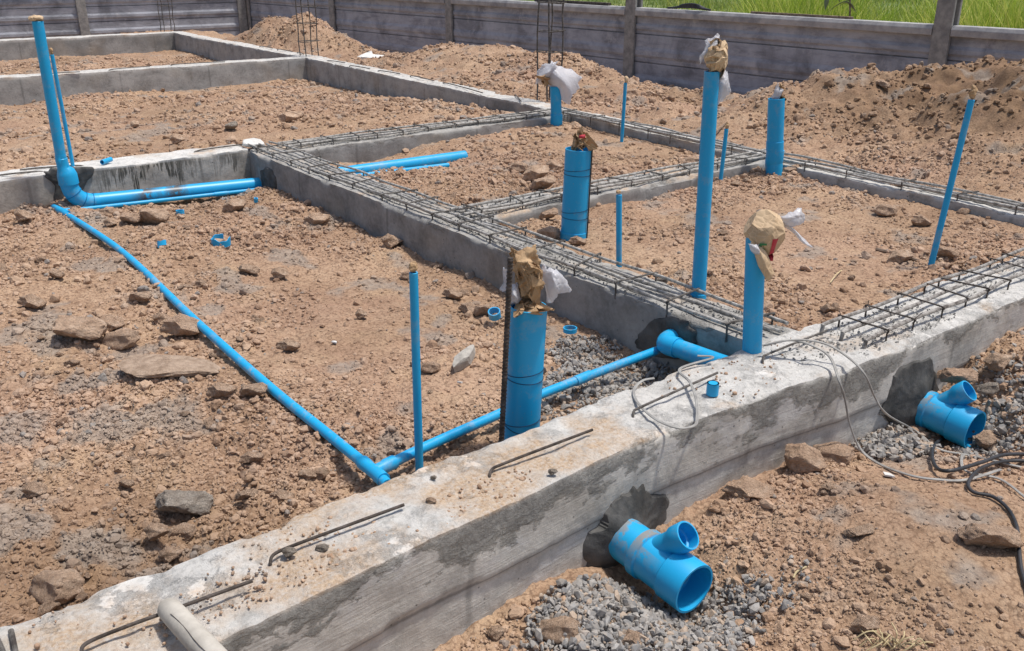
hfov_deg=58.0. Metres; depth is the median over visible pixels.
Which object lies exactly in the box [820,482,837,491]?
clod
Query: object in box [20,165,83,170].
bent rod
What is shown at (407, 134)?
cement crumbs
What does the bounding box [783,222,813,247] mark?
plastic bag
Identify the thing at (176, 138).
clod
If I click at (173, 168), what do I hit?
ground beam
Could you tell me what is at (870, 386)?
cable
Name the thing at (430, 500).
clod
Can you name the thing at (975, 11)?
grass
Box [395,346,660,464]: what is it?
supply pipe
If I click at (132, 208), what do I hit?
clod
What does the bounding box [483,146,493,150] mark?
clod
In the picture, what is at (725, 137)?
upright pipe
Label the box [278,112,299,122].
clod
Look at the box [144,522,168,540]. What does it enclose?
clod
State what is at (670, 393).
bent rod
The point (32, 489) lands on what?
clod
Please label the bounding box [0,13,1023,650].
ground
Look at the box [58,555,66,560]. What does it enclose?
clod
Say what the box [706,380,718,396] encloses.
pipe stub
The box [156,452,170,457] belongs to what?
clod
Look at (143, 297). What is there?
clod
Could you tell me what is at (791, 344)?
bent rod
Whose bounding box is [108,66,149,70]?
bent rod
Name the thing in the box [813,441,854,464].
clod
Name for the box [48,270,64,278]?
clod
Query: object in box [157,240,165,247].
pipe offcut
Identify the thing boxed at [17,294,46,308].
clod
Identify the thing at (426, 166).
buried pipe
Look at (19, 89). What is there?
ground beam
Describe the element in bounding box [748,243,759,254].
plastic bag
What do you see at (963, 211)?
clod
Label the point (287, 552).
stone
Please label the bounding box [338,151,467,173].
buried pipe
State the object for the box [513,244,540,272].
paper flap
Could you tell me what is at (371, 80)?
ground beam
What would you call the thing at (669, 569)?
wye fitting
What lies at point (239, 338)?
clod
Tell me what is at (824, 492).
clod
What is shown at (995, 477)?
cable
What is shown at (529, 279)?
paper plug
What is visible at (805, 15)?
batten
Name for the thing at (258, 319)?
clod
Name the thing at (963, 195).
rebar cage
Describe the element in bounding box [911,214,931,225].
clod
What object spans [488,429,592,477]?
bent rod
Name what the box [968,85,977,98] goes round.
paper plug
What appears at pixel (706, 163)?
upright pipe
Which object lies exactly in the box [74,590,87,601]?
clod
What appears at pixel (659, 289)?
rebar cage
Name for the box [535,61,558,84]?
plastic bag
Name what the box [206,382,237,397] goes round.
clod
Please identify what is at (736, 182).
clod
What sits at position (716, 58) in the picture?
paper plug
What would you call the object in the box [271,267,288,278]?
clod
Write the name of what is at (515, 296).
plastic bag
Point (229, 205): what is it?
clod
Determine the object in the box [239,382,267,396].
clod
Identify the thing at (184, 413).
clod
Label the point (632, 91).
clod
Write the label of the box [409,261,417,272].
paper plug
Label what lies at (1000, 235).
clod
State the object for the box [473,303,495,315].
clod
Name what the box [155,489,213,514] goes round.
stone
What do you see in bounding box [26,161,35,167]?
clod
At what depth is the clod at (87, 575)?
1.84 m
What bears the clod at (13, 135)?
on the ground at (948, 579)
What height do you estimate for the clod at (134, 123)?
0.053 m
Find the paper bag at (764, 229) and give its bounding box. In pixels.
[744,209,784,260]
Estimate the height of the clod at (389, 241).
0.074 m
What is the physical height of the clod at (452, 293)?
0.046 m
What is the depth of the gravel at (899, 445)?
2.56 m
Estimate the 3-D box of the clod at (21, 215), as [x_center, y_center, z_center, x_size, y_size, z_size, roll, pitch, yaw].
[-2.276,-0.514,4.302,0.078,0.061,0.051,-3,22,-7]
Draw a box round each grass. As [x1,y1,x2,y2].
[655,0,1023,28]
[749,0,1022,6]
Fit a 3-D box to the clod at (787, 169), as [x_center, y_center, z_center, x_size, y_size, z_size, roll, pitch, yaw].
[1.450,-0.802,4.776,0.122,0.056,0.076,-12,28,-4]
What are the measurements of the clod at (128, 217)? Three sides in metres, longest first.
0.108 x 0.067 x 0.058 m
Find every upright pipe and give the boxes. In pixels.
[50,55,74,166]
[409,271,422,470]
[504,302,546,439]
[550,86,562,125]
[560,146,590,240]
[616,194,621,266]
[620,83,626,141]
[690,70,719,298]
[719,129,727,179]
[742,238,764,353]
[765,98,784,175]
[928,99,974,264]
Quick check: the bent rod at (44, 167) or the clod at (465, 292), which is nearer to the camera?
the clod at (465, 292)
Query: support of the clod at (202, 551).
on the ground at (948, 579)
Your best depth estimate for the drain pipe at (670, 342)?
2.70 m
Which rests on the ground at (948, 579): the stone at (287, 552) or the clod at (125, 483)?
the clod at (125, 483)
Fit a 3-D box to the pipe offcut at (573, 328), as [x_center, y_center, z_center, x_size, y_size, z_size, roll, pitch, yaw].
[0.191,0.014,3.033,0.046,0.014,0.046,-16,27,-35]
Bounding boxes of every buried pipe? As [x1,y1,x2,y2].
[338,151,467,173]
[357,163,449,175]
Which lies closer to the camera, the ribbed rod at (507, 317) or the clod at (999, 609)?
the clod at (999, 609)
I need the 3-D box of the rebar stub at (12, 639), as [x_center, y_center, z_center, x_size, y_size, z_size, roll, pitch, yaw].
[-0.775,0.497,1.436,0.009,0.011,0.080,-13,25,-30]
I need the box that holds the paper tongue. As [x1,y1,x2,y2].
[751,242,774,280]
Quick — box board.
[361,53,383,58]
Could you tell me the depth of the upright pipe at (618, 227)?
3.32 m
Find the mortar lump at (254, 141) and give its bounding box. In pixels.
[242,138,264,146]
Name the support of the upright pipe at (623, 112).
on the ground at (948, 579)
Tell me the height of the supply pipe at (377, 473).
0.057 m
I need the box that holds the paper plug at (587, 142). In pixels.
[571,127,597,150]
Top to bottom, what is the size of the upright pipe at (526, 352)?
0.437 m
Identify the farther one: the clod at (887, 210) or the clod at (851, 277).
the clod at (887, 210)
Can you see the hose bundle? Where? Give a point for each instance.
(692, 5)
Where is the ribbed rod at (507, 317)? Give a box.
[498,257,513,441]
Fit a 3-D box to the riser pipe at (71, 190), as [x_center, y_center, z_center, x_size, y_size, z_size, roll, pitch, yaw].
[-1.772,-1.071,4.665,1.066,0.926,0.093,-15,26,-33]
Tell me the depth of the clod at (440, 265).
3.71 m
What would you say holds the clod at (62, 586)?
on the ground at (948, 579)
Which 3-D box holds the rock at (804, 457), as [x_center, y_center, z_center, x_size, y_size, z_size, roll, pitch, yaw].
[0.746,0.337,2.355,0.108,0.081,0.071,1,22,3]
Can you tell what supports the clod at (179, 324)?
on the ground at (948, 579)
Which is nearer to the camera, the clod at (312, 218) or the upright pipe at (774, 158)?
the clod at (312, 218)
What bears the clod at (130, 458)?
on the ground at (948, 579)
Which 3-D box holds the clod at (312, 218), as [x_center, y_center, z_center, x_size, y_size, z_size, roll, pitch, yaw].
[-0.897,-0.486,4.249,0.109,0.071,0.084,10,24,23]
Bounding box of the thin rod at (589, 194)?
[586,150,592,237]
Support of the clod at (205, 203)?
on the ground at (948, 579)
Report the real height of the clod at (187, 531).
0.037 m
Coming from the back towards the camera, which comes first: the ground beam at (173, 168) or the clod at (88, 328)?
the ground beam at (173, 168)
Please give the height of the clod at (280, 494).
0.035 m
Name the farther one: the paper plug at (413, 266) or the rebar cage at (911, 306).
the rebar cage at (911, 306)
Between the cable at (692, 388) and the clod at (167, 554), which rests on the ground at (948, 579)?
the clod at (167, 554)
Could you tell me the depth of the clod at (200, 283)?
3.41 m
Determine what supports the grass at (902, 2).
on the field
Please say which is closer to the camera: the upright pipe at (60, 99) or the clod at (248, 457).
the clod at (248, 457)
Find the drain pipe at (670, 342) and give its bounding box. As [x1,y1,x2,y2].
[656,329,726,364]
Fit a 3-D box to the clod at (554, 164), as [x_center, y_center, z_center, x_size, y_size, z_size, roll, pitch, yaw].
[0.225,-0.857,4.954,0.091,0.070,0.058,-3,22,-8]
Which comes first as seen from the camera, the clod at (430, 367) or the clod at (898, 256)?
the clod at (430, 367)
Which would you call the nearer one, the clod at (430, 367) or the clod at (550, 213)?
the clod at (430, 367)
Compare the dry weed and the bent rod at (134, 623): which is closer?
the bent rod at (134, 623)
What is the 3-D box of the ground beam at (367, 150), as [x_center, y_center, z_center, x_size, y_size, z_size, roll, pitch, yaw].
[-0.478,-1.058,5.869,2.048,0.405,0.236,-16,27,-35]
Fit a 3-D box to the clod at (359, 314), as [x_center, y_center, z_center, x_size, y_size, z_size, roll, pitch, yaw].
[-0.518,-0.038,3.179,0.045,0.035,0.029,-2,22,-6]
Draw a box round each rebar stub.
[0,638,5,650]
[8,628,18,650]
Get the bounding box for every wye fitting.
[609,519,712,612]
[915,381,985,447]
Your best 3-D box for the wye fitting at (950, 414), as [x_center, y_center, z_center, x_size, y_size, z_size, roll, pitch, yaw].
[1.229,0.230,2.660,0.114,0.178,0.235,-16,27,-35]
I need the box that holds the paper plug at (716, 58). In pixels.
[704,38,727,79]
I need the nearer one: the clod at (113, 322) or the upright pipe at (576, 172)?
the clod at (113, 322)
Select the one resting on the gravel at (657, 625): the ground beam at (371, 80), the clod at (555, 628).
the clod at (555, 628)
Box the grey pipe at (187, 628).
[157,598,226,650]
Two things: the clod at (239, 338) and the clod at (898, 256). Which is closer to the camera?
the clod at (239, 338)
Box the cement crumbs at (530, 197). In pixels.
[471,157,760,214]
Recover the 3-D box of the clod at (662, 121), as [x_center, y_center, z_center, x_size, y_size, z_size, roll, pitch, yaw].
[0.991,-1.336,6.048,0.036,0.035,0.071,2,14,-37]
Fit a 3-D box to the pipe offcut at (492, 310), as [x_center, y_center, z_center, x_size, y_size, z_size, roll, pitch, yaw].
[-0.059,-0.039,3.125,0.042,0.026,0.042,-36,51,-24]
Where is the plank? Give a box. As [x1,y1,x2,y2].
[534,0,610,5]
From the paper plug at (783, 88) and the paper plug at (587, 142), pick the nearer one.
the paper plug at (587, 142)
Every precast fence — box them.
[0,0,247,38]
[245,0,1023,94]
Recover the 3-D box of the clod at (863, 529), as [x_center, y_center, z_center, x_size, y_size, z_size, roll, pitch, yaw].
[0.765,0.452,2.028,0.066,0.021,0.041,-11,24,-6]
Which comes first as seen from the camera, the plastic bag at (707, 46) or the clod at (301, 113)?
the plastic bag at (707, 46)
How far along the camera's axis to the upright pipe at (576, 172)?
3.61 m
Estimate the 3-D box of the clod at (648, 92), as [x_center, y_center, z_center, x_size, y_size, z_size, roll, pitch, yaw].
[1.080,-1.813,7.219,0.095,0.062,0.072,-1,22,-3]
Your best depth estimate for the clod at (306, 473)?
2.21 m
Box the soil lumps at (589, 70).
[0,13,1022,161]
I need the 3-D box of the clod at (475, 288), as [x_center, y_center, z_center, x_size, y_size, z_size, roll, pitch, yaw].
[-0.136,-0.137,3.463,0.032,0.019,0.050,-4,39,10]
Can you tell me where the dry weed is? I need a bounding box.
[853,622,932,650]
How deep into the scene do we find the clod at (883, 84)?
5.72 m
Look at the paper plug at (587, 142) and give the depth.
3.55 m
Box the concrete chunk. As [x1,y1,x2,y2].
[452,344,475,371]
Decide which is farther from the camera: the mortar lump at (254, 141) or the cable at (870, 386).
the mortar lump at (254, 141)
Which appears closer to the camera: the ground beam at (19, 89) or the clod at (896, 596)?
the clod at (896, 596)
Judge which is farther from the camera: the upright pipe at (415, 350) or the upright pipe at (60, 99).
the upright pipe at (60, 99)
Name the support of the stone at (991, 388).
on the ground at (948, 579)
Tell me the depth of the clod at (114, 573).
1.86 m
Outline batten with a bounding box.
[751,11,853,18]
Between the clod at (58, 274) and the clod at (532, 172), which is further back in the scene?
the clod at (532, 172)
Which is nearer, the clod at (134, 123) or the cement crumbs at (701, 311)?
the cement crumbs at (701, 311)
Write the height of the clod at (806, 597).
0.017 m
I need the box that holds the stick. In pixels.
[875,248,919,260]
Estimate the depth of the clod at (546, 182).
4.47 m
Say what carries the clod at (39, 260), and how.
on the ground at (948, 579)
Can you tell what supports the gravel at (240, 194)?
on the ground at (948, 579)
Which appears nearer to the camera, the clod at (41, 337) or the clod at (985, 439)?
the clod at (985, 439)
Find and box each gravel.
[219,187,262,199]
[520,555,817,650]
[541,334,677,418]
[850,343,1023,461]
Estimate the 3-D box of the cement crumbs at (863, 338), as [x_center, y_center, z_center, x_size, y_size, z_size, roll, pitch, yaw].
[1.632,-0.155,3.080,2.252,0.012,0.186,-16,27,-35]
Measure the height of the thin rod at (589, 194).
0.434 m
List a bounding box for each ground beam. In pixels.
[0,32,175,60]
[0,56,307,105]
[0,144,250,213]
[0,256,1023,650]
[169,31,1023,226]
[248,145,794,368]
[276,110,570,162]
[471,155,764,224]
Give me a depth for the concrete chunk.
2.77 m
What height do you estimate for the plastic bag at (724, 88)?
0.111 m
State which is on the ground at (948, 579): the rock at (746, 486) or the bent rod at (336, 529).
the rock at (746, 486)
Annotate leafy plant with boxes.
[824,0,855,15]
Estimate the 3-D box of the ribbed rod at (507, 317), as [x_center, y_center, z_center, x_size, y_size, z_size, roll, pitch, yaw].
[-0.015,0.074,2.166,0.038,0.489,0.015,0,22,0]
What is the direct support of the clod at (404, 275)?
on the ground at (948, 579)
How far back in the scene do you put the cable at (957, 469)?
2.35 m
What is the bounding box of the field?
[113,0,1021,16]
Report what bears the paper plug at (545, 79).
in the upright pipe at (556, 116)
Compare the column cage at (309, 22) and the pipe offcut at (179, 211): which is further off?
the column cage at (309, 22)
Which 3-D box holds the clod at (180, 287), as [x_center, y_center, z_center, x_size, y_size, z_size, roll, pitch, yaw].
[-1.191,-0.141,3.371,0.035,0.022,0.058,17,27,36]
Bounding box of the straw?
[793,566,806,577]
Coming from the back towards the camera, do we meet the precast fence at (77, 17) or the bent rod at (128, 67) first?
the precast fence at (77, 17)
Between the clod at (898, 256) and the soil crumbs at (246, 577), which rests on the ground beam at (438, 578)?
the soil crumbs at (246, 577)
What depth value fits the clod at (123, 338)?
2.92 m
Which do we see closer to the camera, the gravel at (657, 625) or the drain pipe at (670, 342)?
the gravel at (657, 625)
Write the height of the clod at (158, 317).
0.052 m
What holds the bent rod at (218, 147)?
on the ground beam at (173, 168)
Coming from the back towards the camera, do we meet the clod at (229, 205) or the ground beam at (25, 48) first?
the ground beam at (25, 48)
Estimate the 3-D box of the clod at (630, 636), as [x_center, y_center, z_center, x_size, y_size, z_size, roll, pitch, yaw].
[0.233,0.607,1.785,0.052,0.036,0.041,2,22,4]
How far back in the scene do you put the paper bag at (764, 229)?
2.37 m
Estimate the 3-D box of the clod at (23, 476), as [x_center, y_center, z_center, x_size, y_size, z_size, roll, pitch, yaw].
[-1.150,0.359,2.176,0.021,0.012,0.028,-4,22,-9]
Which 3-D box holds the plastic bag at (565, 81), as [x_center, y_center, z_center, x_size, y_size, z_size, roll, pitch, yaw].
[0.310,-1.584,6.043,0.307,0.286,0.108,-1,22,-2]
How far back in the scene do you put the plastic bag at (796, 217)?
2.38 m
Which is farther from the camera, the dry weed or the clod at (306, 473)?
the clod at (306, 473)
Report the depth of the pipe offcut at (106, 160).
4.74 m
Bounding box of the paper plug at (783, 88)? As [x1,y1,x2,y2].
[774,84,786,100]
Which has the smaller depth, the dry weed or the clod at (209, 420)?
the dry weed
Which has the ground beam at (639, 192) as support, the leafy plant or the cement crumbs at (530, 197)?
the cement crumbs at (530, 197)
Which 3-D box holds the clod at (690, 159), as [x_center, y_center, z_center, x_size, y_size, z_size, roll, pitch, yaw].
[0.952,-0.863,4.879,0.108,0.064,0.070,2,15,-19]
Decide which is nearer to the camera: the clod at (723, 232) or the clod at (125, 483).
the clod at (125, 483)
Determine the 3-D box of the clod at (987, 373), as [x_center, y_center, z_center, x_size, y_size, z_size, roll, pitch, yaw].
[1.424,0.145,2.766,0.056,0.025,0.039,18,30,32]
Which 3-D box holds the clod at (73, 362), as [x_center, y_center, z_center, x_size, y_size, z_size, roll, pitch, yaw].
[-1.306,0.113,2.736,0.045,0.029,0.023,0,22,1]
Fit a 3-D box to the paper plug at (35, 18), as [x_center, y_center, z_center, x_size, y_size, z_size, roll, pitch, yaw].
[-2.174,-1.404,4.216,0.066,0.031,0.058,-16,27,-35]
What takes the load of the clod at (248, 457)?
on the ground at (948, 579)
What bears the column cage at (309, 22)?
on the ground beam at (371, 80)
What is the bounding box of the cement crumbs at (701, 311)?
[255,147,783,335]
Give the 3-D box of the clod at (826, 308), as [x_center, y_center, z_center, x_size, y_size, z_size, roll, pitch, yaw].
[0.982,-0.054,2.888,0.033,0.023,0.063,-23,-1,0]
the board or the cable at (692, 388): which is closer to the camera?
the cable at (692, 388)
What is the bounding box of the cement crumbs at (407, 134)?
[289,113,541,147]
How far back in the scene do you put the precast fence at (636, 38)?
9.68 m
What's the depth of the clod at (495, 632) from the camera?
1.82 m
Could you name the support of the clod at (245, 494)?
on the ground at (948, 579)
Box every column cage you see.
[156,0,175,31]
[294,0,320,56]
[536,0,566,101]
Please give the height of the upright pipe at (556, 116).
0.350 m
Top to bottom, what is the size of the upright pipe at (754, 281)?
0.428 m
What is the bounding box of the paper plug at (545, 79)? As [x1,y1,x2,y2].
[535,75,550,86]
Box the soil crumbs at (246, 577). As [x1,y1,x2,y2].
[28,338,790,649]
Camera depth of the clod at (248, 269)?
3.54 m
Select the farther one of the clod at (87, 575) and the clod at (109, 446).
the clod at (109, 446)
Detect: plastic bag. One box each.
[500,267,506,291]
[511,283,521,304]
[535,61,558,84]
[537,60,581,104]
[541,264,571,302]
[699,33,719,63]
[718,70,730,104]
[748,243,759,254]
[770,83,783,98]
[780,208,804,226]
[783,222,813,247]
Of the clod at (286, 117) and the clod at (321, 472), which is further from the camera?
the clod at (286, 117)
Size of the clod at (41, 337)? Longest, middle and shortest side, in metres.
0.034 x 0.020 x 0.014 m
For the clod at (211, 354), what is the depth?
2.82 m
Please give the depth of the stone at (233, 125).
6.45 m
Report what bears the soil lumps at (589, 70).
on the ground at (948, 579)
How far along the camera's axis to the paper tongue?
2.38 m
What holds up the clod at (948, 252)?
on the ground at (948, 579)
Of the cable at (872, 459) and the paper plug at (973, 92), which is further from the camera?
the paper plug at (973, 92)
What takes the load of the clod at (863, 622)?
on the ground at (948, 579)
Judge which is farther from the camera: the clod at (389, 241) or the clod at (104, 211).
the clod at (104, 211)
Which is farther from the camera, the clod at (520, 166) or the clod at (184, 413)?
the clod at (520, 166)
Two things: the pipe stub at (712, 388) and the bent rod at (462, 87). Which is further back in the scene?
the bent rod at (462, 87)
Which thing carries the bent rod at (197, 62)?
on the ground beam at (19, 89)
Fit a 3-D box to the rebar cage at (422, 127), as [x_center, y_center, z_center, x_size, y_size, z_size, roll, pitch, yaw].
[-0.476,-1.239,5.774,2.053,0.076,0.181,-16,27,-35]
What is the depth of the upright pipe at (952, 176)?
3.25 m
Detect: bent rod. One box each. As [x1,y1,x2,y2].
[0,171,42,175]
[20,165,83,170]
[79,579,252,650]
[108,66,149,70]
[170,61,224,65]
[194,144,241,151]
[269,503,404,565]
[443,82,482,92]
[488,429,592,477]
[632,372,717,417]
[762,329,827,363]
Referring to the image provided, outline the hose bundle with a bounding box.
[667,3,710,10]
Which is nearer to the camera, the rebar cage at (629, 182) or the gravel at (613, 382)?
the gravel at (613, 382)
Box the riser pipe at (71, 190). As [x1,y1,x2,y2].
[32,21,261,206]
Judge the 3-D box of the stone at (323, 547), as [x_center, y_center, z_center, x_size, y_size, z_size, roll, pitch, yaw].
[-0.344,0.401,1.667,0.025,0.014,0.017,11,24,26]
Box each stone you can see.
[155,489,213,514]
[224,121,237,129]
[282,547,296,557]
[315,543,328,551]
[548,468,557,475]
[657,278,667,283]
[977,382,999,394]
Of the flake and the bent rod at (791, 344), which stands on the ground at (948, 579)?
the flake
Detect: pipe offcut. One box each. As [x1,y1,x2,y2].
[100,157,112,164]
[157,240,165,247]
[176,209,184,213]
[211,234,230,247]
[488,307,500,320]
[563,325,576,333]
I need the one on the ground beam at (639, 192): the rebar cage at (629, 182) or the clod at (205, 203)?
the rebar cage at (629, 182)
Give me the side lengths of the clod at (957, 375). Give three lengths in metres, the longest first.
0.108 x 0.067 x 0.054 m
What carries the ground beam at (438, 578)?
on the ground at (948, 579)
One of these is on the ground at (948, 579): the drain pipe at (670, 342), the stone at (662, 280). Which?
the stone at (662, 280)
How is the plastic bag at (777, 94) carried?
on the upright pipe at (774, 158)
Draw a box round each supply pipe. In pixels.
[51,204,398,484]
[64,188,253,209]
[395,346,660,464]
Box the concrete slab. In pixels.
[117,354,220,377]
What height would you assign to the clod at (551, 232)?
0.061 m
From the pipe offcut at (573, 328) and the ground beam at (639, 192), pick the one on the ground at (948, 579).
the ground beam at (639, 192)
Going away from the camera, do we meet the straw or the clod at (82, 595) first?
the clod at (82, 595)
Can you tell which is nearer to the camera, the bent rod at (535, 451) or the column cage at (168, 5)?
the bent rod at (535, 451)
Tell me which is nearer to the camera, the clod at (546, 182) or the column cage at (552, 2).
the clod at (546, 182)
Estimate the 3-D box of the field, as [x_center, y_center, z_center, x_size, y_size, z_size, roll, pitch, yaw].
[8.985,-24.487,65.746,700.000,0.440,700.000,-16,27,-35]
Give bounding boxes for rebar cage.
[248,141,788,342]
[278,108,566,149]
[450,148,785,217]
[547,107,1023,214]
[819,247,1023,348]
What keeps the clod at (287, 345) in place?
on the ground at (948, 579)
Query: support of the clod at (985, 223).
on the ground at (948, 579)
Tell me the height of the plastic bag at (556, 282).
0.096 m
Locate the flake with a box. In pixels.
[883,472,894,476]
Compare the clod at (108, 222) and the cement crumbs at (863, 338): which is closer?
the cement crumbs at (863, 338)
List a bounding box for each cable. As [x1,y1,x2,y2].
[632,355,713,428]
[762,340,1001,481]
[765,339,1021,467]
[930,437,1023,472]
[960,448,1023,497]
[966,459,1023,584]
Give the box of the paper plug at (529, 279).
[509,248,544,304]
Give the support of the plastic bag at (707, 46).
on the upright pipe at (706, 163)
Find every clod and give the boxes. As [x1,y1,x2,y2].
[8,133,18,137]
[14,209,32,221]
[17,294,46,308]
[20,474,28,479]
[21,481,47,497]
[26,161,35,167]
[29,568,84,604]
[36,257,45,262]
[36,335,45,339]
[37,600,60,616]
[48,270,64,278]
[52,315,106,339]
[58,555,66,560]
[63,359,79,366]
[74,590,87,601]
[84,572,90,578]
[99,208,113,214]
[100,314,124,331]
[101,328,140,349]
[103,218,116,226]
[105,443,113,452]
[111,571,117,576]
[119,479,133,487]
[120,212,140,223]
[126,456,139,461]
[128,205,137,211]
[129,291,151,302]
[130,120,138,127]
[138,208,169,223]
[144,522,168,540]
[153,312,169,323]
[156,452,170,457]
[158,546,183,562]
[159,313,206,336]
[167,522,196,541]
[170,134,184,143]
[177,284,192,289]
[180,411,189,415]
[194,280,206,286]
[199,548,207,554]
[200,201,209,206]
[203,416,213,428]
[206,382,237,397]
[208,352,216,357]
[222,199,245,211]
[235,488,257,500]
[236,336,243,340]
[238,264,259,273]
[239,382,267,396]
[239,451,263,462]
[254,318,263,322]
[268,489,294,500]
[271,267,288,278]
[276,339,300,350]
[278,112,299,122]
[290,111,303,116]
[298,469,316,477]
[303,212,329,224]
[314,467,328,479]
[355,310,367,318]
[381,233,402,248]
[400,271,409,279]
[421,362,440,372]
[426,497,436,503]
[433,263,443,268]
[442,288,463,299]
[458,302,475,314]
[460,289,469,295]
[471,285,479,292]
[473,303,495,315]
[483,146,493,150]
[486,625,505,640]
[509,162,527,171]
[522,165,549,180]
[530,175,555,189]
[535,226,559,239]
[539,207,557,219]
[539,616,580,643]
[546,160,561,169]
[568,236,586,245]
[622,628,644,644]
[626,88,638,95]
[646,90,655,95]
[659,119,666,123]
[683,156,698,165]
[719,229,727,234]
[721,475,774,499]
[730,180,740,185]
[782,164,800,172]
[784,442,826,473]
[799,593,811,601]
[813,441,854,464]
[820,303,830,312]
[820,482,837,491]
[820,489,829,494]
[831,302,838,310]
[843,524,874,536]
[847,275,854,279]
[849,613,879,632]
[873,204,897,216]
[876,80,890,87]
[887,249,913,263]
[892,593,900,600]
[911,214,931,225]
[937,246,959,258]
[937,368,978,382]
[956,208,970,214]
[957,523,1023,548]
[974,430,999,450]
[978,370,996,377]
[981,221,989,225]
[983,352,1012,370]
[995,232,1004,238]
[995,606,1003,613]
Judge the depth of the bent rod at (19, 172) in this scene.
4.53 m
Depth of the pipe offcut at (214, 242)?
3.91 m
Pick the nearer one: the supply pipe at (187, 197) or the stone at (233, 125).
the supply pipe at (187, 197)
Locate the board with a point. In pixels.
(364, 55)
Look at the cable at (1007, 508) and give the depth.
2.14 m
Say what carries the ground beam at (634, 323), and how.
on the ground at (948, 579)
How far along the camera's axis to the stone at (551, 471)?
1.90 m
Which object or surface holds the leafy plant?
on the ground at (948, 579)
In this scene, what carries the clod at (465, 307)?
on the ground at (948, 579)
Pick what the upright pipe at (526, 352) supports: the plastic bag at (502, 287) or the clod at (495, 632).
the plastic bag at (502, 287)
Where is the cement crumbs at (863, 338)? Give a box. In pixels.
[771,255,1023,365]
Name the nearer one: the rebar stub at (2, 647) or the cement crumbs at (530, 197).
the rebar stub at (2, 647)
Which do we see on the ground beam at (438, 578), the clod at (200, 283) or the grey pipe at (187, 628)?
the grey pipe at (187, 628)
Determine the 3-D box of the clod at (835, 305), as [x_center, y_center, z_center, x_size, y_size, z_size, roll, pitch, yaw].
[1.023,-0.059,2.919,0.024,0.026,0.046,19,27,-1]
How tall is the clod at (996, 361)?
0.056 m
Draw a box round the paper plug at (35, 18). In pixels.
[28,15,43,21]
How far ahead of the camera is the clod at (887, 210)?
4.03 m
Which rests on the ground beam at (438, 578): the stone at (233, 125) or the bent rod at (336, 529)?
the bent rod at (336, 529)
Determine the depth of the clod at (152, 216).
4.20 m
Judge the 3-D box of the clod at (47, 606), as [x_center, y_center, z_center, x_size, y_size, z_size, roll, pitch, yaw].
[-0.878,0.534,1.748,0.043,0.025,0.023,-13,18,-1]
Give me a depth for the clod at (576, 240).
3.61 m
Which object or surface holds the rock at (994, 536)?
on the ground at (948, 579)

